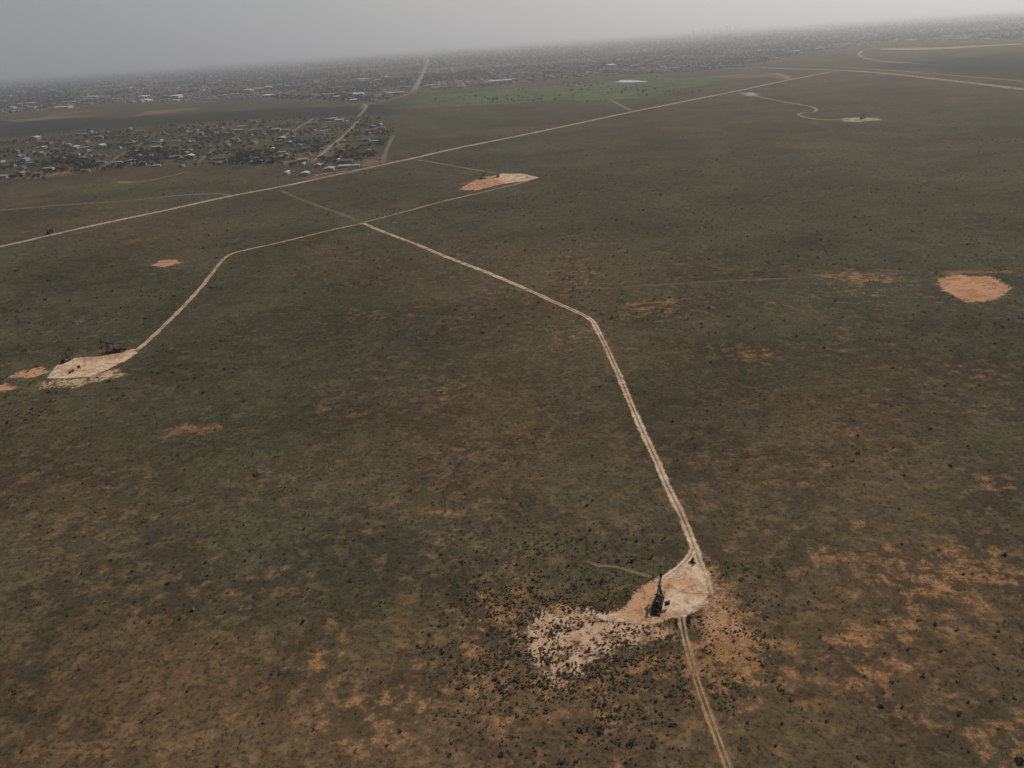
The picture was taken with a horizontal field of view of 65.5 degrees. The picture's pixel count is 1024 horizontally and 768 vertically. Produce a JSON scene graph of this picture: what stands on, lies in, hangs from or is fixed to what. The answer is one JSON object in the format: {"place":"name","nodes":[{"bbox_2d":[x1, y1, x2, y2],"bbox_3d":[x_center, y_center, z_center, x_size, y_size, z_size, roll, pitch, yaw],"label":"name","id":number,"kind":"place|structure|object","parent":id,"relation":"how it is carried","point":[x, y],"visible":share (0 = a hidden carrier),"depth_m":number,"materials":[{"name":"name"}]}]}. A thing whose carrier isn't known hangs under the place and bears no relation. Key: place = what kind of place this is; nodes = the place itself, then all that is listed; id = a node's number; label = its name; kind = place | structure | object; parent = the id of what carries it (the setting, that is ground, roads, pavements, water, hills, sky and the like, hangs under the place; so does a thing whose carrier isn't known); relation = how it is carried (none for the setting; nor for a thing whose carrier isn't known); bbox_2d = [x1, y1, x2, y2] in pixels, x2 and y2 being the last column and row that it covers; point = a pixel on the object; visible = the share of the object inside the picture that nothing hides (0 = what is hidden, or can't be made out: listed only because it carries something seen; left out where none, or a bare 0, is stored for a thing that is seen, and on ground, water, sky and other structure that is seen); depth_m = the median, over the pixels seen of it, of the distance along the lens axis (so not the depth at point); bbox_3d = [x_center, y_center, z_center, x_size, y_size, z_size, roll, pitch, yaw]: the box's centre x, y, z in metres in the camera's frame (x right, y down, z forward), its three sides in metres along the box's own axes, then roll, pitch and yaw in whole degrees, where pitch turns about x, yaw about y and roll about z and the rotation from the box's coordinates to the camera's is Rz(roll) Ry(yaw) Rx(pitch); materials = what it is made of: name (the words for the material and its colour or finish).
{"place":"outdoors","nodes":[
{"label":"outdoors","id":0,"kind":"place"},
{"bbox_2d":[0,383,15,391],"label":"bare soil","id":1,"kind":"structure","parent":0,"point":[4,387],"depth_m":388.40,"materials":[{"name":"beige soil"}]},
{"bbox_2d":[7,366,53,377],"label":"bare soil","id":2,"kind":"structure","parent":0,"point":[32,371],"depth_m":405.19,"materials":[{"name":"beige soil"}]},
{"bbox_2d":[38,368,123,389],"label":"bare soil","id":3,"kind":"structure","parent":0,"point":[109,373],"depth_m":391.46,"materials":[{"name":"beige soil"}]},
{"bbox_2d":[150,260,181,266],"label":"bare soil","id":4,"kind":"structure","parent":0,"point":[163,263],"depth_m":609.44,"materials":[{"name":"beige soil"}]},
{"bbox_2d":[160,426,209,437],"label":"bare soil","id":5,"kind":"structure","parent":0,"point":[194,428],"depth_m":331.29,"materials":[{"name":"soil"}]},
{"bbox_2d":[8,105,384,135],"bbox_3d":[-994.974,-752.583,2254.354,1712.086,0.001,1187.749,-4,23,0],"label":"field","id":6,"kind":"structure","parent":0,"point":[241,115],"depth_m":2159.07,"materials":[{"name":"green plant"}]},
{"bbox_2d":[213,156,225,160],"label":"house","id":7,"kind":"structure","parent":0,"point":[218,158],"depth_m":1215.77,"materials":[{"name":"beige brick"}]},
{"bbox_2d":[135,223,364,349],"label":"dirt road","id":8,"kind":"structure","parent":0,"point":[180,309],"depth_m":522.69,"materials":[{"name":"beige soil"}]},
{"bbox_2d":[247,141,257,144],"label":"house","id":9,"kind":"structure","parent":0,"point":[253,142],"depth_m":1406.59,"materials":[{"name":"beige brick"}]},
{"bbox_2d":[273,119,312,139],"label":"street","id":10,"kind":"structure","parent":0,"point":[296,128],"depth_m":1665.19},
{"bbox_2d":[314,122,357,159],"bbox_3d":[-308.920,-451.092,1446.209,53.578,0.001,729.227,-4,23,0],"label":"street","id":11,"kind":"structure","parent":0,"point":[331,145],"depth_m":1356.29,"materials":[{"name":"beige soil"}]},
{"bbox_2d":[366,128,376,131],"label":"house","id":12,"kind":"structure","parent":0,"point":[370,130],"depth_m":1484.58,"materials":[{"name":"beige brick"}]},
{"bbox_2d":[375,126,385,129],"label":"house","id":13,"kind":"structure","parent":0,"point":[381,127],"depth_m":1513.86,"materials":[{"name":"beige brick"}]},
{"bbox_2d":[0,71,834,246],"bbox_3d":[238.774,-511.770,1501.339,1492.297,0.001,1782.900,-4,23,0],"label":"gravel road","id":14,"kind":"structure","parent":0,"point":[368,167],"depth_m":1016.16,"materials":[{"name":"beige gravel"}]},
{"bbox_2d":[368,179,531,221],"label":"dirt road","id":15,"kind":"structure","parent":0,"point":[453,198],"depth_m":784.25,"materials":[{"name":"beige soil"}]},
{"bbox_2d":[418,160,502,173],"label":"dirt track","id":16,"kind":"structure","parent":0,"point":[460,167],"depth_m":981.29,"materials":[{"name":"brown soil"}]},
{"bbox_2d":[0,7,1023,767],"bbox_3d":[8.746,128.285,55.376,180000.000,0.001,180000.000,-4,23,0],"label":"ground","id":17,"kind":"structure","parent":0,"point":[516,371],"depth_m":319.09,"materials":[{"name":"green plant"}]},
{"bbox_2d":[0,174,8,178],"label":"metal shed","id":18,"kind":"structure","parent":17,"relation":"on","point":[3,176],"depth_m":1174.19,"materials":[{"name":"white metal"}]},
{"bbox_2d":[2,163,16,167],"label":"house","id":19,"kind":"structure","parent":17,"relation":"on","point":[9,165],"depth_m":1312.30,"materials":[{"name":"beige brick"}]},
{"bbox_2d":[16,171,29,175],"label":"brick house","id":20,"kind":"structure","parent":17,"relation":"on","point":[21,172],"depth_m":1200.83,"materials":[{"name":"grey"}]},
{"bbox_2d":[19,157,29,161],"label":"metal shed","id":21,"kind":"structure","parent":17,"relation":"on","point":[26,159],"depth_m":1381.69,"materials":[{"name":"white metal"}]},
{"bbox_2d":[29,136,41,140],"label":"metal shed","id":22,"kind":"structure","parent":17,"relation":"on","point":[36,138],"depth_m":1802.99,"materials":[{"name":"grey metal"}]},
{"bbox_2d":[4,116,84,121],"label":"bare lot","id":23,"kind":"structure","parent":17,"relation":"on","point":[60,117],"depth_m":2604.34,"materials":[{"name":"brown soil"}]},
{"bbox_2d":[31,168,73,178],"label":"bare lot","id":24,"kind":"structure","parent":17,"relation":"on","point":[51,175],"depth_m":1179.54,"materials":[{"name":"soil"}]},
{"bbox_2d":[35,109,95,119],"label":"bare lot","id":25,"kind":"structure","parent":17,"relation":"on","point":[66,113],"depth_m":2827.15,"materials":[{"name":"soil"}]},
{"bbox_2d":[69,145,80,149],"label":"metal shed","id":26,"kind":"structure","parent":17,"relation":"on","point":[74,147],"depth_m":1532.67,"materials":[{"name":"grey metal"}]},
{"bbox_2d":[48,349,136,379],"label":"well pad","id":27,"kind":"object","parent":17,"relation":"on","point":[91,366],"visible":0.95,"depth_m":410.58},
{"bbox_2d":[59,348,73,364],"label":"pumpjack","id":28,"kind":"object","parent":27,"relation":"on","point":[62,361],"visible":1,"depth_m":416.74,"materials":[{"name":"metal"}]},
{"bbox_2d":[100,340,121,353],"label":"pumpjack","id":29,"kind":"object","parent":27,"relation":"on","point":[112,350],"visible":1,"depth_m":425.66,"materials":[{"name":"metal"}]},
{"bbox_2d":[115,347,125,351],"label":"separator vessel","id":30,"kind":"object","parent":27,"relation":"on","point":[120,349],"visible":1,"depth_m":425.57,"materials":[{"name":"metal"}]},
{"bbox_2d":[95,143,106,148],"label":"metal shed","id":31,"kind":"structure","parent":17,"relation":"on","point":[100,145],"depth_m":1522.55,"materials":[{"name":"grey metal"}]},
{"bbox_2d":[141,108,195,114],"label":"bare lot","id":32,"kind":"structure","parent":17,"relation":"on","point":[154,112],"depth_m":2550.57,"materials":[{"name":"soil"}]},
{"bbox_2d":[168,155,182,158],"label":"brick house","id":33,"kind":"structure","parent":17,"relation":"on","point":[171,156],"depth_m":1272.35,"materials":[{"name":"grey"}]},
{"bbox_2d":[184,153,195,158],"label":"metal shed","id":34,"kind":"structure","parent":17,"relation":"on","point":[190,155],"depth_m":1259.31,"materials":[{"name":"grey metal"}]},
{"bbox_2d":[0,116,393,177],"bbox_3d":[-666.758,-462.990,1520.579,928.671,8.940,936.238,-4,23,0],"label":"settlement trees","id":35,"kind":"object","parent":17,"relation":"on","point":[238,158],"visible":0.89,"depth_m":1372.55,"materials":[{"name":"green plant"}]},
{"bbox_2d":[273,154,282,159],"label":"house","id":36,"kind":"structure","parent":17,"relation":"on","point":[280,156],"depth_m":1176.95,"materials":[{"name":"beige brick"}]},
{"bbox_2d":[285,155,313,163],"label":"bare lot","id":37,"kind":"structure","parent":17,"relation":"on","point":[300,156],"depth_m":1165.45,"materials":[{"name":"soil"}]},
{"bbox_2d":[300,171,309,175],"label":"metal shed","id":38,"kind":"structure","parent":17,"relation":"on","point":[305,173],"depth_m":1000.83,"materials":[{"name":"white metal"}]},
{"bbox_2d":[314,163,324,167],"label":"house","id":39,"kind":"structure","parent":17,"relation":"on","point":[318,165],"depth_m":1069.54,"materials":[{"name":"beige brick"}]},
{"bbox_2d":[310,143,342,155],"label":"bare lot","id":40,"kind":"structure","parent":17,"relation":"on","point":[338,146],"depth_m":1253.28,"materials":[{"name":"soil"}]},
{"bbox_2d":[324,166,334,171],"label":"metal shed","id":41,"kind":"structure","parent":17,"relation":"on","point":[329,169],"depth_m":1018.36,"materials":[{"name":"white metal"}]},
{"bbox_2d":[312,168,357,177],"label":"bare lot","id":42,"kind":"structure","parent":17,"relation":"on","point":[318,176],"depth_m":1003.00,"materials":[{"name":"soil"}]},
{"bbox_2d":[338,164,349,168],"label":"metal shed","id":43,"kind":"structure","parent":17,"relation":"on","point":[344,166],"depth_m":1041.95,"materials":[{"name":"white metal"}]},
{"bbox_2d":[337,158,352,163],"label":"house","id":44,"kind":"structure","parent":17,"relation":"on","point":[349,160],"depth_m":1089.97,"materials":[{"name":"beige brick"}]},
{"bbox_2d":[340,139,349,142],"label":"house","id":45,"kind":"structure","parent":17,"relation":"on","point":[344,140],"depth_m":1332.78,"materials":[{"name":"beige brick"}]},
{"bbox_2d":[10,76,699,236],"bbox_3d":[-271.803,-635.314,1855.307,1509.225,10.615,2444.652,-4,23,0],"label":"settlement trees","id":46,"kind":"object","parent":17,"relation":"on","point":[92,161],"visible":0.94,"depth_m":1307.88,"materials":[{"name":"green plant"}]},
{"bbox_2d":[358,138,369,141],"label":"house","id":47,"kind":"structure","parent":17,"relation":"on","point":[363,139],"depth_m":1332.71,"materials":[{"name":"beige brick"}]},
{"bbox_2d":[355,159,377,167],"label":"bare lot","id":48,"kind":"structure","parent":17,"relation":"on","point":[370,161],"depth_m":1077.31,"materials":[{"name":"soil"}]},
{"bbox_2d":[412,52,431,89],"bbox_3d":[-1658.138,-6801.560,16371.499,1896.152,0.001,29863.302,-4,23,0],"label":"avenue","id":49,"kind":"object","parent":17,"relation":"on","point":[419,80],"visible":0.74,"depth_m":3904.93,"materials":[{"name":"grey asphalt"}]},
{"bbox_2d":[460,175,506,190],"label":"well pad","id":50,"kind":"object","parent":17,"relation":"on","point":[479,185],"visible":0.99,"depth_m":857.18,"materials":[{"name":"beige soil"}]},
{"bbox_2d":[0,12,1023,111],"bbox_3d":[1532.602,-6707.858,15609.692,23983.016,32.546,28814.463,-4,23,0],"label":"distant town trees","id":51,"kind":"object","parent":17,"relation":"on","point":[714,41],"visible":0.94,"depth_m":5456.42,"materials":[{"name":"green plant"}]},
{"bbox_2d":[0,122,1023,429],"bbox_3d":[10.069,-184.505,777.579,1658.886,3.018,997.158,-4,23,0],"label":"shrubs","id":52,"kind":"object","parent":17,"relation":"on","point":[516,254],"visible":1,"depth_m":556.82,"materials":[{"name":"green plant"}]},
{"bbox_2d":[0,12,1023,112],"bbox_3d":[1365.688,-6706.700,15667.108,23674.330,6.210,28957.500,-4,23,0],"label":"distant town houses","id":53,"kind":"structure","parent":17,"relation":"on","point":[444,84],"depth_m":3850.00,"materials":[{"name":"grey"}]},
{"bbox_2d":[0,337,1023,767],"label":"shrubs","id":54,"kind":"object","parent":17,"relation":"on","point":[1018,757],"visible":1,"depth_m":241.19,"materials":[{"name":"green plant"}]},
{"bbox_2d":[0,13,1023,111],"bbox_3d":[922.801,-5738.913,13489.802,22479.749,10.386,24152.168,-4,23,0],"label":"distant commercial buildings","id":55,"kind":"structure","parent":17,"relation":"on","point":[959,38],"depth_m":3973.08,"materials":[{"name":"grey"}]},
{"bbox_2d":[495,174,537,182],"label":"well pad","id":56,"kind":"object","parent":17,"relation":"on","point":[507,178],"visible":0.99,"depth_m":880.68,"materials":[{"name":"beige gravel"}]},
{"bbox_2d":[506,588,527,616],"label":"sandy clearing","id":57,"kind":"structure","parent":17,"relation":"on","point":[514,591],"depth_m":219.74,"materials":[{"name":"beige sand"}]},
{"bbox_2d":[416,522,692,766],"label":"mesquite thicket","id":58,"kind":"object","parent":17,"relation":"on","point":[548,680],"visible":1,"depth_m":196.58,"materials":[{"name":"green plant"}]},
{"bbox_2d":[542,709,567,718],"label":"sandy clearing","id":59,"kind":"structure","parent":17,"relation":"on","point":[556,710],"depth_m":180.06,"materials":[{"name":"red soil"}]},
{"bbox_2d":[398,75,719,108],"bbox_3d":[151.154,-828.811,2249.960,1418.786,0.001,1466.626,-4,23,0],"label":"field","id":60,"kind":"structure","parent":17,"relation":"on","point":[584,95],"depth_m":2163.28,"materials":[{"name":"green plant"}]},
{"bbox_2d":[515,604,677,692],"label":"sandy clearing","id":61,"kind":"structure","parent":17,"relation":"on","point":[596,627],"depth_m":202.14,"materials":[{"name":"beige sand"}]},
{"bbox_2d":[437,41,767,87],"bbox_3d":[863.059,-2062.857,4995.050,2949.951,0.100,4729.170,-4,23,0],"label":"suburban streets","id":62,"kind":"object","parent":17,"relation":"on","point":[548,64],"visible":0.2,"depth_m":4061.41,"materials":[{"name":"grey asphalt"}]},
{"bbox_2d":[595,563,709,626],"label":"well pad","id":63,"kind":"object","parent":17,"relation":"on","point":[684,588],"visible":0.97,"depth_m":213.56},
{"bbox_2d":[651,572,664,616],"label":"pumpjack","id":64,"kind":"object","parent":63,"relation":"on","point":[657,604],"visible":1,"depth_m":209.63,"materials":[{"name":"metal"}]},
{"bbox_2d":[690,573,749,649],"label":"sandy clearing","id":65,"kind":"structure","parent":17,"relation":"on","point":[713,623],"depth_m":204.24,"materials":[{"name":"beige sand"}]},
{"bbox_2d":[678,561,784,711],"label":"mesquite thicket","id":66,"kind":"object","parent":17,"relation":"on","point":[725,683],"visible":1,"depth_m":195.75,"materials":[{"name":"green plant"}]},
{"bbox_2d":[717,74,762,78],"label":"bare lot","id":67,"kind":"structure","parent":17,"relation":"on","point":[745,76],"depth_m":2346.49,"materials":[{"name":"soil"}]},
{"bbox_2d":[741,92,757,95],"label":"well pad","id":68,"kind":"object","parent":17,"relation":"on","point":[751,94],"visible":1,"depth_m":1728.92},
{"bbox_2d":[756,73,790,78],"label":"bare lot","id":69,"kind":"structure","parent":17,"relation":"on","point":[774,75],"depth_m":2270.99,"materials":[{"name":"soil"}]},
{"bbox_2d":[841,117,880,121],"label":"well pad","id":70,"kind":"object","parent":17,"relation":"on","point":[855,119],"visible":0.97,"depth_m":1175.53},
{"bbox_2d":[730,68,1023,89],"bbox_3d":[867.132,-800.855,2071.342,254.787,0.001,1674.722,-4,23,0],"label":"highway","id":71,"kind":"structure","parent":17,"relation":"on","point":[918,77],"depth_m":1818.00,"materials":[{"name":"grey asphalt"}]},
{"bbox_2d":[0,0,1023,76],"label":"sky","id":72,"kind":"structure","parent":0,"point":[37,36],"materials":[{"name":"grey"}]},
{"bbox_2d":[363,223,713,592],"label":"dirt road","id":73,"kind":"structure","parent":0,"point":[676,506],"depth_m":307.47,"materials":[{"name":"beige soil"}]},
{"bbox_2d":[616,80,647,82],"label":"pond","id":74,"kind":"structure","parent":0,"point":[627,81],"depth_m":2468.99,"materials":[{"name":"grey liquid"}]},
{"bbox_2d":[662,549,696,576],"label":"dirt road","id":75,"kind":"structure","parent":0,"point":[688,557],"depth_m":227.40,"materials":[{"name":"beige soil"}]},
{"bbox_2d":[678,617,732,767],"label":"dirt track","id":76,"kind":"structure","parent":0,"point":[706,716],"depth_m":180.69,"materials":[{"name":"soil"}]},
{"bbox_2d":[858,48,904,62],"bbox_3d":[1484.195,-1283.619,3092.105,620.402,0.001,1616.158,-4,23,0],"label":"dirt road","id":77,"kind":"structure","parent":0,"point":[859,53],"depth_m":2935.40,"materials":[{"name":"beige soil"}]},
{"bbox_2d":[882,43,1023,49],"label":"dirt road","id":78,"kind":"structure","parent":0,"point":[945,47],"depth_m":3240.62,"materials":[{"name":"beige soil"}]},
{"bbox_2d":[894,54,1023,73],"bbox_3d":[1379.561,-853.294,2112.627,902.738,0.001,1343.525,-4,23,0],"label":"field","id":79,"kind":"structure","parent":0,"point":[971,65],"depth_m":2204.99,"materials":[{"name":"plant"}]},
{"bbox_2d":[934,274,1014,302],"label":"bare soil","id":80,"kind":"structure","parent":0,"point":[973,288],"depth_m":435.98,"materials":[{"name":"beige soil"}]},
{"bbox_2d":[945,270,1011,274],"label":"bare soil","id":81,"kind":"structure","parent":0,"point":[954,272],"depth_m":461.94,"materials":[{"name":"brown soil"}]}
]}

